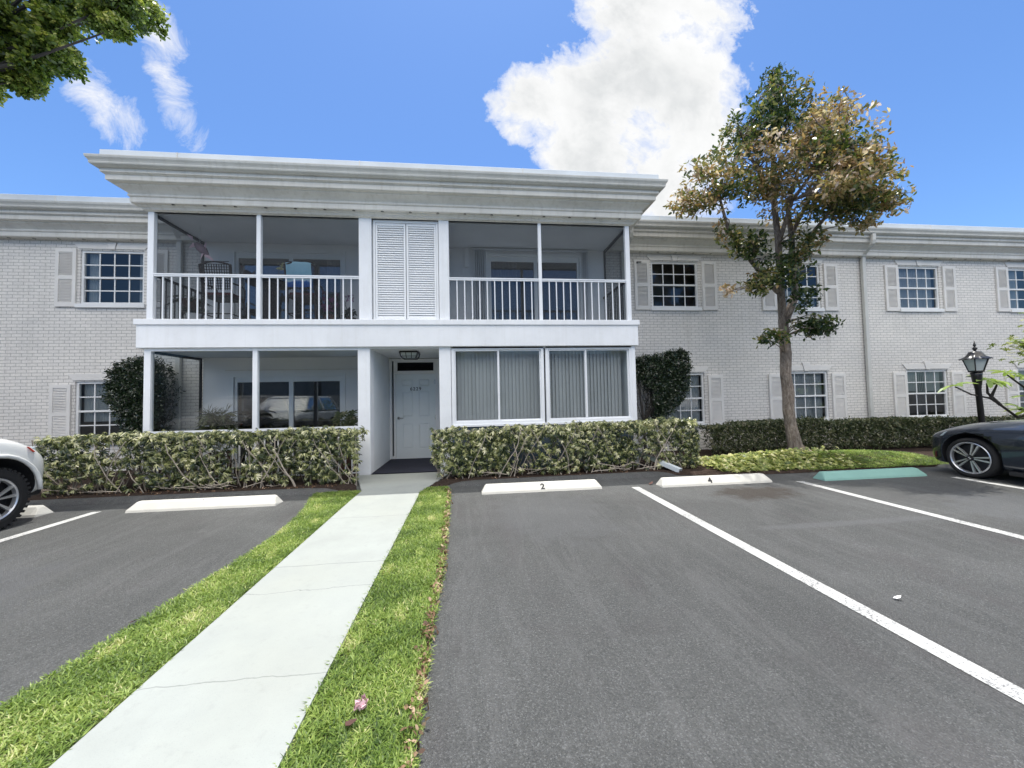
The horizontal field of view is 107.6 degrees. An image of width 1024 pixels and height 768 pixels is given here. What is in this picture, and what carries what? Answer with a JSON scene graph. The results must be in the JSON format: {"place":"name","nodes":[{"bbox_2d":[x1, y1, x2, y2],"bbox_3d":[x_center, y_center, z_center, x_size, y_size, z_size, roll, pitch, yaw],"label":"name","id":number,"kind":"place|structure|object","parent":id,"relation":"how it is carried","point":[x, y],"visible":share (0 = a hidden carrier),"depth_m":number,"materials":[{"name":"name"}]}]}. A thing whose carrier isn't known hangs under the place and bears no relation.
{"place":"outdoors","nodes":[
{"label":"outdoors","id":0,"kind":"place"},
{"bbox_2d":[0,0,170,107],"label":"tree","id":1,"kind":"object","parent":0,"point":[38,53],"visible":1,"depth_m":7.29,"materials":[{"name":"green plant"}]},
{"bbox_2d":[0,489,360,767],"bbox_3d":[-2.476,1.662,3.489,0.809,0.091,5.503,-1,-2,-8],"label":"grass","id":2,"kind":"structure","parent":0,"point":[247,567],"depth_m":2.19,"materials":[{"name":"green plant"}]},
{"bbox_2d":[27,463,357,499],"bbox_3d":[-8.739,1.917,7.035,12.070,0.042,2.890,-1,-2,-6],"label":"soil bed","id":3,"kind":"object","parent":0,"point":[338,487],"visible":0.23,"depth_m":6.57,"materials":[{"name":"brown soil"}]},
{"bbox_2d":[98,353,185,473],"bbox_3d":[-8.056,0.661,8.183,1.271,2.629,0.729,-1,-2,-6],"label":"tall shrub","id":4,"kind":"object","parent":3,"relation":"on","point":[131,379],"visible":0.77,"depth_m":7.97,"materials":[{"name":"green plant"}]},
{"bbox_2d":[31,425,368,497],"bbox_3d":[-5.314,1.311,6.693,5.270,1.115,0.927,-1,-2,-6],"label":"hedge","id":5,"kind":"object","parent":3,"relation":"on","point":[173,442],"visible":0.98,"depth_m":6.40,"materials":[{"name":"green plant"}]},
{"bbox_2d":[195,404,244,472],"bbox_3d":[-6.237,1.146,7.954,0.960,1.502,1.009,0,-3,-34],"label":"potted plant","id":6,"kind":"object","parent":3,"relation":"on","point":[221,420],"visible":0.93,"depth_m":7.84,"materials":[{"name":"green plant"}]},
{"bbox_2d":[331,409,357,469],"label":"potted plant","id":7,"kind":"object","parent":3,"relation":"on","point":[351,419],"visible":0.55,"depth_m":8.10,"materials":[{"name":"green plant"}]},
{"bbox_2d":[49,472,447,767],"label":"walkway path","id":8,"kind":"structure","parent":0,"point":[234,684],"depth_m":2.12,"materials":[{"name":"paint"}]},
{"bbox_2d":[274,485,451,767],"bbox_3d":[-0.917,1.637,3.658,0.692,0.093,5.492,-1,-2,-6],"label":"grass","id":9,"kind":"structure","parent":0,"point":[338,744],"depth_m":2.07,"materials":[{"name":"green plant"}]},
{"bbox_2d":[345,718,356,725],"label":"fallen leaf","id":10,"kind":"object","parent":9,"relation":"on","point":[350,722],"visible":1,"depth_m":1.69,"materials":[{"name":"plant"}]},
{"bbox_2d":[353,693,368,710],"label":"fallen flower","id":11,"kind":"object","parent":9,"relation":"on","point":[359,704],"visible":1,"depth_m":1.78,"materials":[{"name":"pink plant"}]},
{"bbox_2d":[0,467,1023,767],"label":"asphalt ground","id":12,"kind":"structure","parent":0,"point":[616,623],"depth_m":2.60,"materials":[{"name":"grey asphalt"}]},
{"bbox_2d":[0,438,43,530],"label":"parked car","id":13,"kind":"object","parent":12,"relation":"on","point":[21,472],"visible":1,"depth_m":4.78,"materials":[{"name":"white paint"}]},
{"bbox_2d":[16,505,52,517],"bbox_3d":[-7.532,1.786,5.149,1.970,0.125,0.244,-1,-2,-6],"label":"parking stop","id":14,"kind":"object","parent":12,"relation":"on","point":[31,511],"visible":0.52,"depth_m":5.20,"materials":[{"name":"white paint"}]},
{"bbox_2d":[0,511,101,541],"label":"road marking","id":15,"kind":"object","parent":12,"relation":"on","point":[41,528],"visible":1,"depth_m":4.68,"materials":[{"name":"paint"}]},
{"bbox_2d":[26,488,337,506],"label":"asphalt kerb","id":16,"kind":"structure","parent":12,"relation":"on","point":[136,499],"depth_m":5.91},
{"bbox_2d":[125,495,282,512],"bbox_3d":[-4.449,1.735,5.471,1.990,0.125,0.244,-1,-2,-6],"label":"parking stop","id":17,"kind":"object","parent":12,"relation":"on","point":[203,503],"visible":1,"depth_m":5.41,"materials":[{"name":"white paint"}]},
{"bbox_2d":[45,461,697,767],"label":"leaf litter","id":18,"kind":"object","parent":12,"relation":"on","point":[425,700],"visible":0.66,"depth_m":2.39,"materials":[{"name":"brown plant"}]},
{"bbox_2d":[372,458,440,473],"bbox_3d":[-2.249,1.835,8.523,1.365,0.008,1.840,-1,-2,-6],"label":"door mat","id":19,"kind":"object","parent":12,"relation":"on","point":[410,465],"depth_m":8.27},
{"bbox_2d":[0,149,1023,482],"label":"apartment building","id":20,"kind":"structure","parent":12,"relation":"on","point":[498,297],"depth_m":8.56,"materials":[{"name":"paint"}]},
{"bbox_2d":[68,370,137,445],"bbox_3d":[-9.204,0.531,8.576,1.610,1.683,0.233,-1,-2,-6],"label":"window","id":21,"kind":"structure","parent":20,"relation":"in","point":[95,410],"depth_m":8.56,"materials":[{"name":"paint"}]},
{"bbox_2d":[74,242,147,307],"bbox_3d":[-9.215,-2.499,8.694,1.610,1.511,0.230,-1,-2,-6],"label":"window","id":22,"kind":"structure","parent":20,"relation":"in","point":[95,265],"depth_m":8.67,"materials":[{"name":"paint"}]},
{"bbox_2d":[178,310,200,317],"bbox_3d":[-6.757,-1.364,7.886,0.394,0.297,0.400,-1,-2,-6],"label":"plant stand","id":23,"kind":"object","parent":20,"relation":"on","point":[183,312],"visible":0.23,"depth_m":7.78,"materials":[{"name":"metal"}]},
{"bbox_2d":[164,295,212,310],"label":"potted plant","id":24,"kind":"object","parent":23,"relation":"on","point":[193,304],"visible":0.65,"depth_m":7.80,"materials":[{"name":"green plant"}]},
{"bbox_2d":[178,306,209,318],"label":"potted plant","id":25,"kind":"object","parent":20,"relation":"on","point":[192,314],"visible":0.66,"depth_m":7.58,"materials":[{"name":"white plant"}]},
{"bbox_2d":[187,234,213,260],"bbox_3d":[-6.555,-2.950,7.920,0.560,0.755,0.170,-1,-2,-6],"label":"hanging ornament","id":26,"kind":"object","parent":20,"relation":"hanging from","point":[200,248],"visible":0.98,"depth_m":7.88,"materials":[{"name":"fabric"}]},
{"bbox_2d":[198,261,246,318],"bbox_3d":[-6.141,-1.875,7.984,0.654,1.300,0.646,-1,-2,-6],"label":"patio chair","id":27,"kind":"object","parent":20,"relation":"on","point":[227,297],"visible":0.72,"depth_m":7.77,"materials":[{"name":"metal"}]},
{"bbox_2d":[245,278,289,318],"bbox_3d":[-5.285,-1.720,8.178,0.900,0.965,0.900,-1,-2,-6],"label":"patio table","id":28,"kind":"object","parent":20,"relation":"on","point":[273,297],"visible":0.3,"depth_m":8.06,"materials":[{"name":"black plastic"}]},
{"bbox_2d":[275,263,283,279],"bbox_3d":[-5.094,-2.439,8.248,0.214,0.470,0.141,-1,-2,-6],"label":"orchid","id":29,"kind":"object","parent":28,"relation":"on","point":[280,268],"visible":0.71,"depth_m":8.21,"materials":[{"name":"green plant"}]},
{"bbox_2d":[230,373,344,466],"bbox_3d":[-5.201,0.815,8.761,2.530,2.120,0.120,-1,-2,-6],"label":"sliding door","id":30,"kind":"structure","parent":20,"relation":"in","point":[295,400],"depth_m":8.77,"materials":[{"name":"paint"}]},
{"bbox_2d":[231,248,345,318],"bbox_3d":[-5.252,-2.197,8.875,2.550,1.950,0.120,-1,-2,-6],"label":"sliding door","id":31,"kind":"structure","parent":20,"relation":"in","point":[243,261],"depth_m":8.88,"materials":[{"name":"paint"}]},
{"bbox_2d":[283,261,323,318],"bbox_3d":[-4.484,-1.904,8.117,0.670,1.300,0.672,-1,-2,-6],"label":"patio chair","id":32,"kind":"object","parent":20,"relation":"on","point":[298,297],"visible":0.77,"depth_m":7.94,"materials":[{"name":"wicker"}]},
{"bbox_2d":[285,262,312,286],"bbox_3d":[-4.453,-2.292,7.835,0.520,0.526,0.088,-1,-2,-6],"label":"beach towel","id":33,"kind":"object","parent":32,"relation":"on","point":[298,268],"visible":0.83,"depth_m":7.83,"materials":[{"name":"blue fabric"}]},
{"bbox_2d":[320,290,339,318],"bbox_3d":[-3.932,-1.651,8.121,0.384,0.769,0.333,-1,-2,-6],"label":"orchid","id":34,"kind":"object","parent":20,"relation":"on","point":[331,307],"visible":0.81,"depth_m":8.07,"materials":[{"name":"plant"}]},
{"bbox_2d":[341,295,356,318],"bbox_3d":[-3.508,-1.608,8.100,0.253,0.664,0.291,-3,-3,39],"label":"orchid","id":35,"kind":"object","parent":20,"relation":"on","point":[347,314],"visible":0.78,"depth_m":8.08,"materials":[{"name":"plant"}]},
{"bbox_2d":[399,351,419,359],"bbox_3d":[-2.231,-0.624,8.190,0.400,0.168,0.400,-1,-2,-6],"label":"entry lantern","id":36,"kind":"object","parent":20,"relation":"attached to","point":[409,355],"visible":1,"depth_m":8.04,"materials":[{"name":"black metal"}]},
{"bbox_2d":[397,363,432,370],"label":"transom louver window","id":37,"kind":"structure","parent":20,"relation":"in","point":[401,366],"depth_m":9.56,"materials":[{"name":"black glass"}]},
{"bbox_2d":[396,374,435,458],"bbox_3d":[-2.429,0.819,9.479,0.981,2.151,0.079,-1,-2,-6],"label":"door","id":38,"kind":"structure","parent":20,"relation":"in","point":[415,393],"depth_m":9.50,"materials":[{"name":"paint"}]},
{"bbox_2d":[451,347,544,424],"bbox_3d":[-0.295,0.031,7.993,1.945,1.620,0.269,-1,-2,-6],"label":"window","id":39,"kind":"structure","parent":20,"relation":"in","point":[494,385],"depth_m":8.08,"materials":[{"name":"glass"}]},
{"bbox_2d":[486,253,583,319],"bbox_3d":[0.583,-2.302,9.504,2.470,1.970,0.120,-1,-2,-6],"label":"sliding door","id":40,"kind":"structure","parent":20,"relation":"in","point":[498,265],"depth_m":9.50,"materials":[{"name":"paint"}]},
{"bbox_2d":[544,346,632,422],"bbox_3d":[1.663,-0.001,8.204,1.915,1.620,0.268,-1,-2,-6],"label":"window","id":41,"kind":"structure","parent":20,"relation":"in","point":[561,364],"depth_m":8.29,"materials":[{"name":"glass"}]},
{"bbox_2d":[646,254,701,310],"bbox_3d":[4.391,-2.722,10.118,1.610,1.511,0.145,-1,-2,-6],"label":"window","id":42,"kind":"structure","parent":20,"relation":"in","point":[651,257],"depth_m":10.12,"materials":[{"name":"paint"}]},
{"bbox_2d":[657,366,708,426],"bbox_3d":[4.508,0.308,10.054,1.610,1.683,0.232,-1,-2,-6],"label":"window","id":43,"kind":"structure","parent":20,"relation":"in","point":[690,407],"depth_m":10.15,"materials":[{"name":"paint"}]},
{"bbox_2d":[772,257,824,311],"bbox_3d":[8.026,-2.779,10.554,1.610,1.511,0.232,-1,-2,-6],"label":"window","id":44,"kind":"structure","parent":20,"relation":"in","point":[817,309],"depth_m":10.58,"materials":[{"name":"paint"}]},
{"bbox_2d":[792,362,832,420],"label":"window","id":45,"kind":"structure","parent":20,"relation":"in","point":[807,385],"depth_m":10.53,"materials":[{"name":"paint"}]},
{"bbox_2d":[894,260,944,311],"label":"window","id":46,"kind":"structure","parent":20,"relation":"in","point":[915,288],"depth_m":11.02,"materials":[{"name":"paint"}]},
{"bbox_2d":[902,361,953,417],"bbox_3d":[11.991,0.186,10.860,1.610,1.683,0.232,-1,-2,-6],"label":"window","id":47,"kind":"structure","parent":20,"relation":"in","point":[920,381],"depth_m":10.91,"materials":[{"name":"paint"}]},
{"bbox_2d":[1004,262,1023,312],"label":"window","id":48,"kind":"structure","parent":20,"relation":"in","point":[1013,287],"depth_m":11.34,"materials":[{"name":"paint"}]},
{"bbox_2d":[1014,363,1023,413],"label":"window","id":49,"kind":"structure","parent":20,"relation":"in","point":[1021,365],"depth_m":11.31,"materials":[{"name":"paint"}]},
{"bbox_2d":[481,479,601,494],"bbox_3d":[0.483,1.658,6.083,1.950,0.125,0.244,-1,-2,-6],"label":"parking stop","id":50,"kind":"object","parent":12,"relation":"on","point":[528,487],"visible":1,"depth_m":6.01,"materials":[{"name":"white paint"}]},
{"bbox_2d":[448,472,676,487],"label":"asphalt kerb","id":51,"kind":"structure","parent":12,"relation":"on","point":[626,475],"depth_m":6.71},
{"bbox_2d":[430,441,944,486],"bbox_3d":[9.734,1.530,8.943,22.780,0.207,3.060,-1,-2,-6],"label":"soil bed","id":52,"kind":"object","parent":12,"relation":"on","point":[926,451],"visible":0.2,"depth_m":7.29,"materials":[{"name":"brown soil"}]},
{"bbox_2d":[428,415,701,478],"bbox_3d":[1.104,1.221,7.426,5.376,1.089,0.862,-1,-2,-6],"label":"hedge","id":53,"kind":"object","parent":52,"relation":"on","point":[488,437],"visible":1,"depth_m":7.16,"materials":[{"name":"green plant"}]},
{"bbox_2d":[631,448,681,471],"bbox_3d":[2.839,1.522,7.563,0.111,0.376,1.154,1,-3,-39],"label":"drain pipe","id":54,"kind":"object","parent":52,"relation":"on","point":[670,466],"visible":0.75,"depth_m":7.32,"materials":[{"name":"white plastic"}]},
{"bbox_2d":[635,347,694,454],"bbox_3d":[3.661,0.436,9.387,1.683,2.687,0.698,-1,-2,-6],"label":"tall shrub","id":55,"kind":"object","parent":52,"relation":"on","point":[662,404],"visible":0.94,"depth_m":9.20,"materials":[{"name":"green plant"}]},
{"bbox_2d":[698,422,742,453],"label":"hedge","id":56,"kind":"object","parent":52,"relation":"on","point":[718,431],"visible":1,"depth_m":8.94,"materials":[{"name":"green plant"}]},
{"bbox_2d":[724,415,828,452],"bbox_3d":[6.541,1.261,9.276,2.397,0.918,0.724,-1,-2,-6],"label":"hedge","id":57,"kind":"object","parent":52,"relation":"on","point":[775,428],"visible":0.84,"depth_m":9.03,"materials":[{"name":"green plant"}]},
{"bbox_2d":[687,445,866,472],"bbox_3d":[5.306,1.498,7.657,3.119,0.344,1.307,-1,-2,-6],"label":"ground cover","id":58,"kind":"object","parent":52,"relation":"on","point":[766,460],"visible":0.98,"depth_m":7.41,"materials":[{"name":"green plant"}]},
{"bbox_2d":[663,62,916,452],"bbox_3d":[5.925,-2.717,7.790,5.376,8.964,2.873,-1,-2,-6],"label":"tree","id":59,"kind":"object","parent":52,"relation":"on","point":[847,166],"visible":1,"depth_m":7.92,"materials":[{"name":"green plant"}]},
{"bbox_2d":[816,415,959,449],"bbox_3d":[9.463,1.232,9.548,3.757,0.879,0.740,-1,-2,-6],"label":"hedge","id":60,"kind":"object","parent":52,"relation":"on","point":[926,427],"visible":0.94,"depth_m":9.28,"materials":[{"name":"green plant"}]},
{"bbox_2d":[959,341,992,422],"bbox_3d":[10.669,0.309,8.579,0.528,2.607,0.528,-1,-2,-6],"label":"lamp post","id":61,"kind":"object","parent":52,"relation":"on","point":[975,362],"visible":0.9,"depth_m":8.54,"materials":[{"name":"black metal"}]},
{"bbox_2d":[932,413,1023,426],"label":"hedge","id":62,"kind":"object","parent":52,"relation":"on","point":[966,420],"visible":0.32,"depth_m":9.65,"materials":[{"name":"green plant"}]},
{"bbox_2d":[938,339,1023,417],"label":"frangipani shrub","id":63,"kind":"object","parent":52,"relation":"on","point":[990,382],"visible":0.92,"depth_m":8.59,"materials":[{"name":"green plant"}]},
{"bbox_2d":[987,312,1023,372],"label":"leafy shrub","id":64,"kind":"object","parent":52,"relation":"on","point":[1017,347],"visible":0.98,"depth_m":9.01,"materials":[{"name":"green plant"}]},
{"bbox_2d":[656,473,771,487],"bbox_3d":[3.391,1.607,6.296,1.940,0.125,0.244,-1,-2,-6],"label":"parking stop","id":65,"kind":"object","parent":12,"relation":"on","point":[664,482],"visible":1,"depth_m":6.23,"materials":[{"name":"white paint"}]},
{"bbox_2d":[632,487,1023,703],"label":"road marking","id":66,"kind":"object","parent":12,"relation":"on","point":[1006,687],"visible":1,"depth_m":2.46,"materials":[{"name":"paint"}]},
{"bbox_2d":[813,467,926,480],"bbox_3d":[6.228,1.557,6.521,1.970,0.125,0.244,-1,-2,-6],"label":"parking stop","id":67,"kind":"object","parent":12,"relation":"on","point":[867,474],"visible":1,"depth_m":6.45,"materials":[{"name":"green paint"}]},
{"bbox_2d":[796,481,1023,538],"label":"road marking","id":68,"kind":"object","parent":12,"relation":"on","point":[943,517],"visible":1,"depth_m":4.53,"materials":[{"name":"paint"}]},
{"bbox_2d":[935,463,951,467],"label":"asphalt kerb","id":69,"kind":"structure","parent":12,"relation":"on","point":[945,465],"depth_m":7.22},
{"bbox_2d":[932,419,1023,477],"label":"parked car","id":70,"kind":"object","parent":12,"relation":"on","point":[986,449],"visible":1,"depth_m":6.19,"materials":[{"name":"black paint"}]},
{"bbox_2d":[952,477,1023,488],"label":"road marking","id":71,"kind":"object","parent":12,"relation":"on","point":[989,482],"visible":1,"depth_m":5.90,"materials":[{"name":"paint"}]},
{"bbox_2d":[0,0,1023,227],"label":"sky","id":72,"kind":"structure","parent":0,"point":[613,86],"materials":[{"name":"blue"}]},
{"bbox_2d":[782,449,947,469],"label":"grass","id":73,"kind":"structure","parent":0,"point":[897,461],"depth_m":7.65,"materials":[{"name":"green plant"}]}
]}

